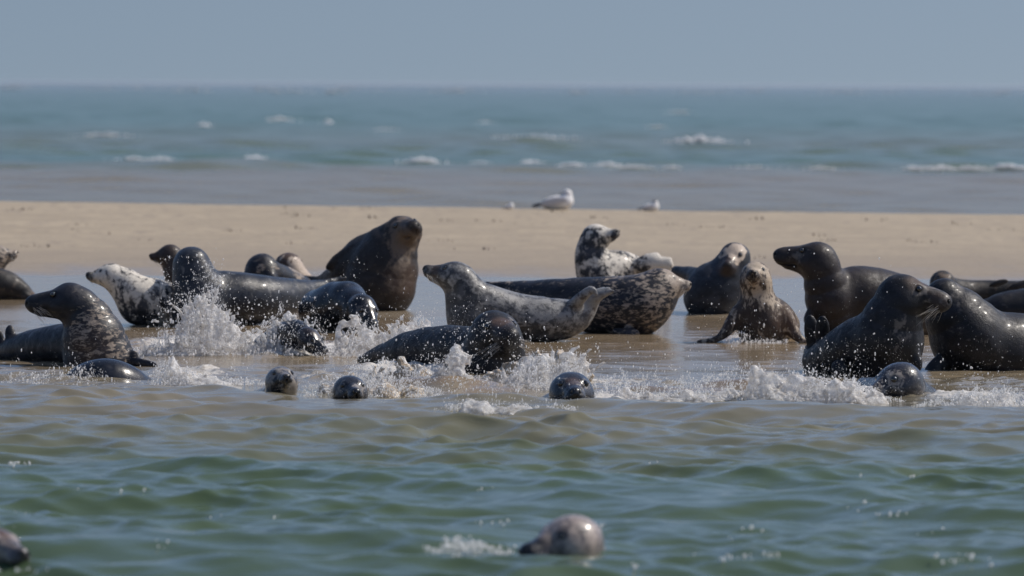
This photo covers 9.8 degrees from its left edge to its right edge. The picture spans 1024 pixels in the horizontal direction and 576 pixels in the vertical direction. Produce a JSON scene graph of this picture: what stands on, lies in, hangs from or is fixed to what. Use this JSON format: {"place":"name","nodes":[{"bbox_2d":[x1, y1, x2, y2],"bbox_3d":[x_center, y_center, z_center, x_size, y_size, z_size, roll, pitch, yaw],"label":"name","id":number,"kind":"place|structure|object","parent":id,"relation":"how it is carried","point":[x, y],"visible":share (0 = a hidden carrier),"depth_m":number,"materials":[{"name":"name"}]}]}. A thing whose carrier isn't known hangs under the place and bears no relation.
{"place":"outdoors","nodes":[
{"label":"outdoors","id":0,"kind":"place"},
{"bbox_2d":[7,206,1013,258],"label":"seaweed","id":1,"kind":"object","parent":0,"point":[48,245],"visible":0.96,"depth_m":79.23,"materials":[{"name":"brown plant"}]},
{"bbox_2d":[0,275,1023,575],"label":"water","id":2,"kind":"structure","parent":0,"point":[370,487],"depth_m":30.67,"materials":[{"name":"green liquid"}]},
{"bbox_2d":[0,528,29,564],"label":"seal","id":3,"kind":"object","parent":2,"relation":"on","point":[13,551],"visible":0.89,"depth_m":24.32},
{"bbox_2d":[0,268,34,299],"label":"seal","id":4,"kind":"object","parent":2,"relation":"on","point":[13,286],"visible":0.81,"depth_m":55.13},
{"bbox_2d":[2,332,154,384],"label":"splash","id":5,"kind":"object","parent":2,"relation":"on","point":[46,375],"visible":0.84,"depth_m":39.65,"materials":[{"name":"white liquid"}]},
{"bbox_2d":[162,356,241,388],"bbox_3d":[-2.031,0.594,39.649,0.620,0.286,0.475,0,2,0],"label":"foam sheet","id":6,"kind":"object","parent":2,"relation":"on","point":[202,380],"visible":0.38,"depth_m":39.60,"materials":[{"name":"white liquid"}]},
{"bbox_2d":[139,322,267,385],"bbox_3d":[-2.032,0.392,39.749,0.946,0.563,1.274,0,2,0],"label":"splash","id":7,"kind":"object","parent":2,"relation":"on","point":[229,380],"visible":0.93,"depth_m":39.67,"materials":[{"name":"white liquid"}]},
{"bbox_2d":[140,281,310,355],"bbox_3d":[-2.070,0.266,44.103,1.376,0.639,0.434,0,2,0],"label":"foam sheet","id":8,"kind":"object","parent":2,"relation":"on","point":[218,333],"visible":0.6,"depth_m":44.03,"materials":[{"name":"white liquid"}]},
{"bbox_2d":[132,254,336,356],"bbox_3d":[-2.075,0.106,44.166,1.662,0.876,2.459,0,2,0],"label":"splash","id":9,"kind":"object","parent":2,"relation":"on","point":[221,344],"visible":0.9,"depth_m":43.90,"materials":[{"name":"white liquid"}]},
{"bbox_2d":[133,256,373,342],"bbox_3d":[-1.909,0.095,44.572,1.873,0.693,2.250,0,2,0],"label":"spray","id":10,"kind":"object","parent":2,"relation":"on","point":[252,330],"visible":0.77,"depth_m":44.55,"materials":[{"name":"white liquid"}]},
{"bbox_2d":[244,253,310,279],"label":"seal","id":11,"kind":"object","parent":2,"relation":"on","point":[264,264],"visible":0.34,"depth_m":53.12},
{"bbox_2d":[257,366,297,394],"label":"seal","id":12,"kind":"object","parent":2,"relation":"on","point":[283,380],"visible":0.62,"depth_m":38.20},
{"bbox_2d":[254,319,327,355],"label":"seal","id":13,"kind":"object","parent":2,"relation":"in","point":[302,339],"visible":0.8,"depth_m":43.76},
{"bbox_2d":[298,281,378,331],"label":"seal","id":14,"kind":"object","parent":2,"relation":"on","point":[349,291],"visible":0.84,"depth_m":48.50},
{"bbox_2d":[332,375,367,398],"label":"seal","id":15,"kind":"object","parent":2,"relation":"in","point":[352,387],"visible":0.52,"depth_m":37.94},
{"bbox_2d":[278,299,448,398],"bbox_3d":[-0.928,0.405,38.253,1.110,0.653,1.666,0,2,0],"label":"splash","id":16,"kind":"object","parent":2,"relation":"on","point":[311,386],"visible":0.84,"depth_m":38.26,"materials":[{"name":"white liquid"}]},
{"bbox_2d":[317,372,423,396],"bbox_3d":[-0.910,0.651,38.462,0.753,0.263,0.403,0,2,0],"label":"foam sheet","id":17,"kind":"object","parent":2,"relation":"on","point":[324,390],"visible":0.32,"depth_m":38.39,"materials":[{"name":"white liquid"}]},
{"bbox_2d":[310,262,450,357],"bbox_3d":[-0.917,0.163,43.994,1.275,0.798,2.593,0,2,0],"label":"splash","id":18,"kind":"object","parent":2,"relation":"on","point":[355,345],"visible":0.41,"depth_m":43.77,"materials":[{"name":"white liquid"}]},
{"bbox_2d":[332,314,430,355],"bbox_3d":[-0.942,0.393,43.985,0.950,0.403,0.377,0,2,0],"label":"foam sheet","id":19,"kind":"object","parent":2,"relation":"on","point":[345,323],"visible":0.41,"depth_m":43.93,"materials":[{"name":"white liquid"}]},
{"bbox_2d":[365,356,431,384],"bbox_3d":[-0.747,0.594,39.880,0.621,0.282,0.418,0,2,0],"label":"foam sheet","id":20,"kind":"object","parent":2,"relation":"on","point":[402,361],"visible":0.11,"depth_m":39.85,"materials":[{"name":"white liquid"}]},
{"bbox_2d":[431,344,472,378],"bbox_3d":[-0.293,0.560,39.008,0.500,0.383,0.212,1,2,29],"label":"foam crest","id":21,"kind":"object","parent":2,"relation":"on","point":[454,364],"visible":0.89,"depth_m":39.03,"materials":[{"name":"white liquid"}]},
{"bbox_2d":[334,317,596,392],"bbox_3d":[-0.347,0.326,39.123,1.867,0.805,2.146,0,2,0],"label":"splash","id":22,"kind":"object","parent":2,"relation":"on","point":[536,368],"visible":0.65,"depth_m":38.99,"materials":[{"name":"white liquid"}]},
{"bbox_2d":[458,398,532,414],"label":"foam sheet","id":23,"kind":"object","parent":2,"relation":"on","point":[476,406],"visible":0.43,"depth_m":36.57,"materials":[{"name":"white liquid"}]},
{"bbox_2d":[8,461,992,569],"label":"foam bubbles","id":24,"kind":"object","parent":2,"relation":"on","point":[971,555],"visible":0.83,"depth_m":25.64,"materials":[{"name":"white liquid"}]},
{"bbox_2d":[402,298,598,373],"bbox_3d":[-0.077,0.330,40.849,1.361,0.586,2.556,0,2,0],"label":"spray","id":25,"kind":"object","parent":2,"relation":"on","point":[484,340],"visible":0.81,"depth_m":40.80,"materials":[{"name":"white liquid"}]},
{"bbox_2d":[436,350,579,411],"bbox_3d":[-0.030,0.579,36.819,0.951,0.404,0.735,0,2,0],"label":"splash","id":26,"kind":"object","parent":2,"relation":"on","point":[458,405],"visible":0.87,"depth_m":36.76,"materials":[{"name":"white liquid"}]},
{"bbox_2d":[423,523,604,556],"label":"foam bubbles","id":27,"kind":"object","parent":2,"relation":"on","point":[472,545],"visible":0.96,"depth_m":25.49,"materials":[{"name":"white liquid"}]},
{"bbox_2d":[481,349,593,382],"bbox_3d":[0.170,0.560,39.930,0.759,0.315,0.242,0,2,0],"label":"foam crest","id":28,"kind":"object","parent":2,"relation":"on","point":[491,376],"visible":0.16,"depth_m":39.87,"materials":[{"name":"white liquid"}]},
{"bbox_2d":[499,346,604,389],"bbox_3d":[0.225,0.572,39.290,0.570,0.376,0.550,2,3,39],"label":"foam sheet","id":29,"kind":"object","parent":2,"relation":"on","point":[546,356],"visible":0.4,"depth_m":39.24,"materials":[{"name":"white liquid"}]},
{"bbox_2d":[518,515,605,555],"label":"seal","id":30,"kind":"object","parent":2,"relation":"in","point":[572,535],"visible":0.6,"depth_m":25.14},
{"bbox_2d":[542,372,594,399],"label":"seal","id":31,"kind":"object","parent":2,"relation":"on","point":[583,387],"visible":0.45,"depth_m":37.37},
{"bbox_2d":[612,364,856,402],"bbox_3d":[1.438,0.641,38.053,1.729,0.333,0.397,0,2,0],"label":"foam sheet","id":32,"kind":"object","parent":2,"relation":"on","point":[781,390],"visible":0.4,"depth_m":38.02,"materials":[{"name":"white liquid"}]},
{"bbox_2d":[593,343,888,400],"bbox_3d":[1.436,0.416,38.359,2.034,0.687,2.054,0,2,0],"label":"splash","id":33,"kind":"object","parent":2,"relation":"on","point":[607,383],"visible":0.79,"depth_m":38.17,"materials":[{"name":"white liquid"}]},
{"bbox_2d":[726,294,788,343],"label":"splash","id":34,"kind":"object","parent":2,"relation":"on","point":[759,341],"visible":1,"depth_m":46.56,"materials":[{"name":"white liquid"}]},
{"bbox_2d":[597,249,1022,377],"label":"spray","id":35,"kind":"object","parent":2,"relation":"on","point":[818,347],"visible":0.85,"depth_m":40.34,"materials":[{"name":"white liquid"}]},
{"bbox_2d":[810,378,888,404],"bbox_3d":[2.120,0.690,37.871,0.596,0.254,0.344,0,2,0],"label":"foam sheet","id":36,"kind":"object","parent":2,"relation":"on","point":[836,388],"visible":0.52,"depth_m":37.81,"materials":[{"name":"white liquid"}]},
{"bbox_2d":[789,320,918,402],"bbox_3d":[2.154,0.451,38.004,0.808,0.591,0.970,1,2,12],"label":"splash","id":37,"kind":"object","parent":2,"relation":"on","point":[807,393],"visible":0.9,"depth_m":37.96,"materials":[{"name":"white liquid"}]},
{"bbox_2d":[857,362,935,395],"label":"seal","id":38,"kind":"object","parent":2,"relation":"in","point":[903,377],"visible":0.45,"depth_m":38.63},
{"bbox_2d":[913,326,1023,406],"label":"splash","id":39,"kind":"object","parent":2,"relation":"on","point":[938,398],"visible":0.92,"depth_m":37.43,"materials":[{"name":"white liquid"}]},
{"bbox_2d":[954,391,1018,406],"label":"foam sheet","id":40,"kind":"object","parent":2,"relation":"on","point":[1002,401],"visible":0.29,"depth_m":37.49,"materials":[{"name":"white liquid"}]},
{"bbox_2d":[0,82,1023,214],"bbox_3d":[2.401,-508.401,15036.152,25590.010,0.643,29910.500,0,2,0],"label":"sea","id":41,"kind":"structure","parent":0,"point":[872,143],"depth_m":185.15,"materials":[{"name":"blue liquid"}]},
{"bbox_2d":[70,111,1023,172],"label":"whitecap","id":42,"kind":"object","parent":41,"relation":"on","point":[938,169],"visible":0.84,"depth_m":143.73,"materials":[{"name":"liquid"}]},
{"bbox_2d":[0,201,1023,320],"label":"sand","id":43,"kind":"structure","parent":0,"point":[543,244],"depth_m":74.58,"materials":[{"name":"beige sand"}]},
{"bbox_2d":[0,246,18,268],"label":"seal","id":44,"kind":"object","parent":43,"relation":"on","point":[7,256],"visible":0.86,"depth_m":56.48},
{"bbox_2d":[0,282,157,366],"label":"seal","id":45,"kind":"object","parent":43,"relation":"on","point":[86,317],"visible":0.84,"depth_m":42.39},
{"bbox_2d":[67,358,152,380],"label":"seal","id":46,"kind":"object","parent":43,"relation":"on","point":[115,368],"visible":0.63,"depth_m":39.98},
{"bbox_2d":[85,263,174,324],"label":"seal","id":47,"kind":"object","parent":43,"relation":"on","point":[133,293],"visible":0.81,"depth_m":49.45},
{"bbox_2d":[149,244,179,282],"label":"seal","id":48,"kind":"object","parent":43,"relation":"on","point":[165,251],"visible":0.31,"depth_m":52.74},
{"bbox_2d":[171,247,345,326],"bbox_3d":[-2.049,0.031,49.718,1.707,0.761,0.535,-1,2,-29],"label":"seal","id":49,"kind":"object","parent":43,"relation":"on","point":[252,288],"visible":0.64,"depth_m":49.37,"materials":[{"name":"grey fur"}]},
{"bbox_2d":[276,253,311,275],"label":"seal","id":50,"kind":"object","parent":43,"relation":"on","point":[292,261],"visible":0.23,"depth_m":54.29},
{"bbox_2d":[305,216,421,310],"bbox_3d":[-1.406,-0.169,53.126,0.637,0.959,1.730,-1,3,-42],"label":"seal","id":51,"kind":"object","parent":43,"relation":"on","point":[385,253],"visible":0.78,"depth_m":52.62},
{"bbox_2d":[357,310,528,373],"bbox_3d":[-0.425,0.406,42.344,0.501,0.549,2.212,-1,2,-26],"label":"seal","id":52,"kind":"object","parent":43,"relation":"on","point":[503,350],"visible":0.66,"depth_m":41.66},
{"bbox_2d":[504,203,513,208],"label":"gull","id":53,"kind":"object","parent":43,"relation":"on","point":[510,206],"visible":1,"depth_m":86.38,"materials":[{"name":"white"}]},
{"bbox_2d":[422,261,613,341],"bbox_3d":[0.042,0.149,46.672,1.490,0.713,0.420,0,2,-8],"label":"seal","id":54,"kind":"object","parent":43,"relation":"on","point":[461,283],"visible":0.84,"depth_m":46.53,"materials":[{"name":"grey fur"}]},
{"bbox_2d":[532,189,572,209],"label":"gull","id":55,"kind":"object","parent":43,"relation":"on","point":[563,201],"visible":1,"depth_m":86.33,"materials":[{"name":"white"}]},
{"bbox_2d":[486,268,691,334],"bbox_3d":[0.549,0.116,48.441,1.796,0.565,0.565,1,2,17],"label":"seal","id":56,"kind":"object","parent":43,"relation":"on","point":[645,302],"visible":0.72,"depth_m":48.18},
{"bbox_2d":[575,224,672,277],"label":"seal","id":57,"kind":"object","parent":43,"relation":"on","point":[595,256],"visible":0.56,"depth_m":54.17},
{"bbox_2d":[637,200,658,210],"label":"gull","id":58,"kind":"object","parent":43,"relation":"on","point":[653,205],"visible":1,"depth_m":86.37,"materials":[{"name":"white"}]},
{"bbox_2d":[671,242,750,313],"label":"seal","id":59,"kind":"object","parent":43,"relation":"on","point":[717,277],"visible":0.79,"depth_m":52.11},
{"bbox_2d":[697,261,805,342],"bbox_3d":[2.045,0.162,46.940,0.690,0.750,1.125,2,2,37],"label":"seal","id":60,"kind":"object","parent":43,"relation":"on","point":[756,293],"visible":0.84,"depth_m":46.70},
{"bbox_2d":[773,242,928,334],"bbox_3d":[2.974,0.048,48.325,1.809,0.855,0.624,-1,2,-36],"label":"seal","id":61,"kind":"object","parent":43,"relation":"on","point":[838,295],"visible":0.44,"depth_m":47.93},
{"bbox_2d":[802,274,951,377],"bbox_3d":[2.429,0.291,41.567,1.286,0.791,0.542,2,3,40],"label":"seal","id":62,"kind":"object","parent":43,"relation":"on","point":[909,307],"visible":0.79,"depth_m":41.27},
{"bbox_2d":[925,278,1023,370],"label":"seal","id":63,"kind":"object","parent":43,"relation":"on","point":[979,324],"visible":0.7,"depth_m":42.12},
{"bbox_2d":[930,270,1023,298],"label":"seal","id":64,"kind":"object","parent":43,"relation":"on","point":[984,289],"visible":0.43,"depth_m":53.68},
{"bbox_2d":[984,288,1023,312],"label":"seal","id":65,"kind":"object","parent":43,"relation":"on","point":[1010,301],"visible":0.41,"depth_m":50.43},
{"bbox_2d":[0,0,1023,86],"label":"sky","id":66,"kind":"structure","parent":0,"point":[891,43],"materials":[{"name":"blue"}]}
]}

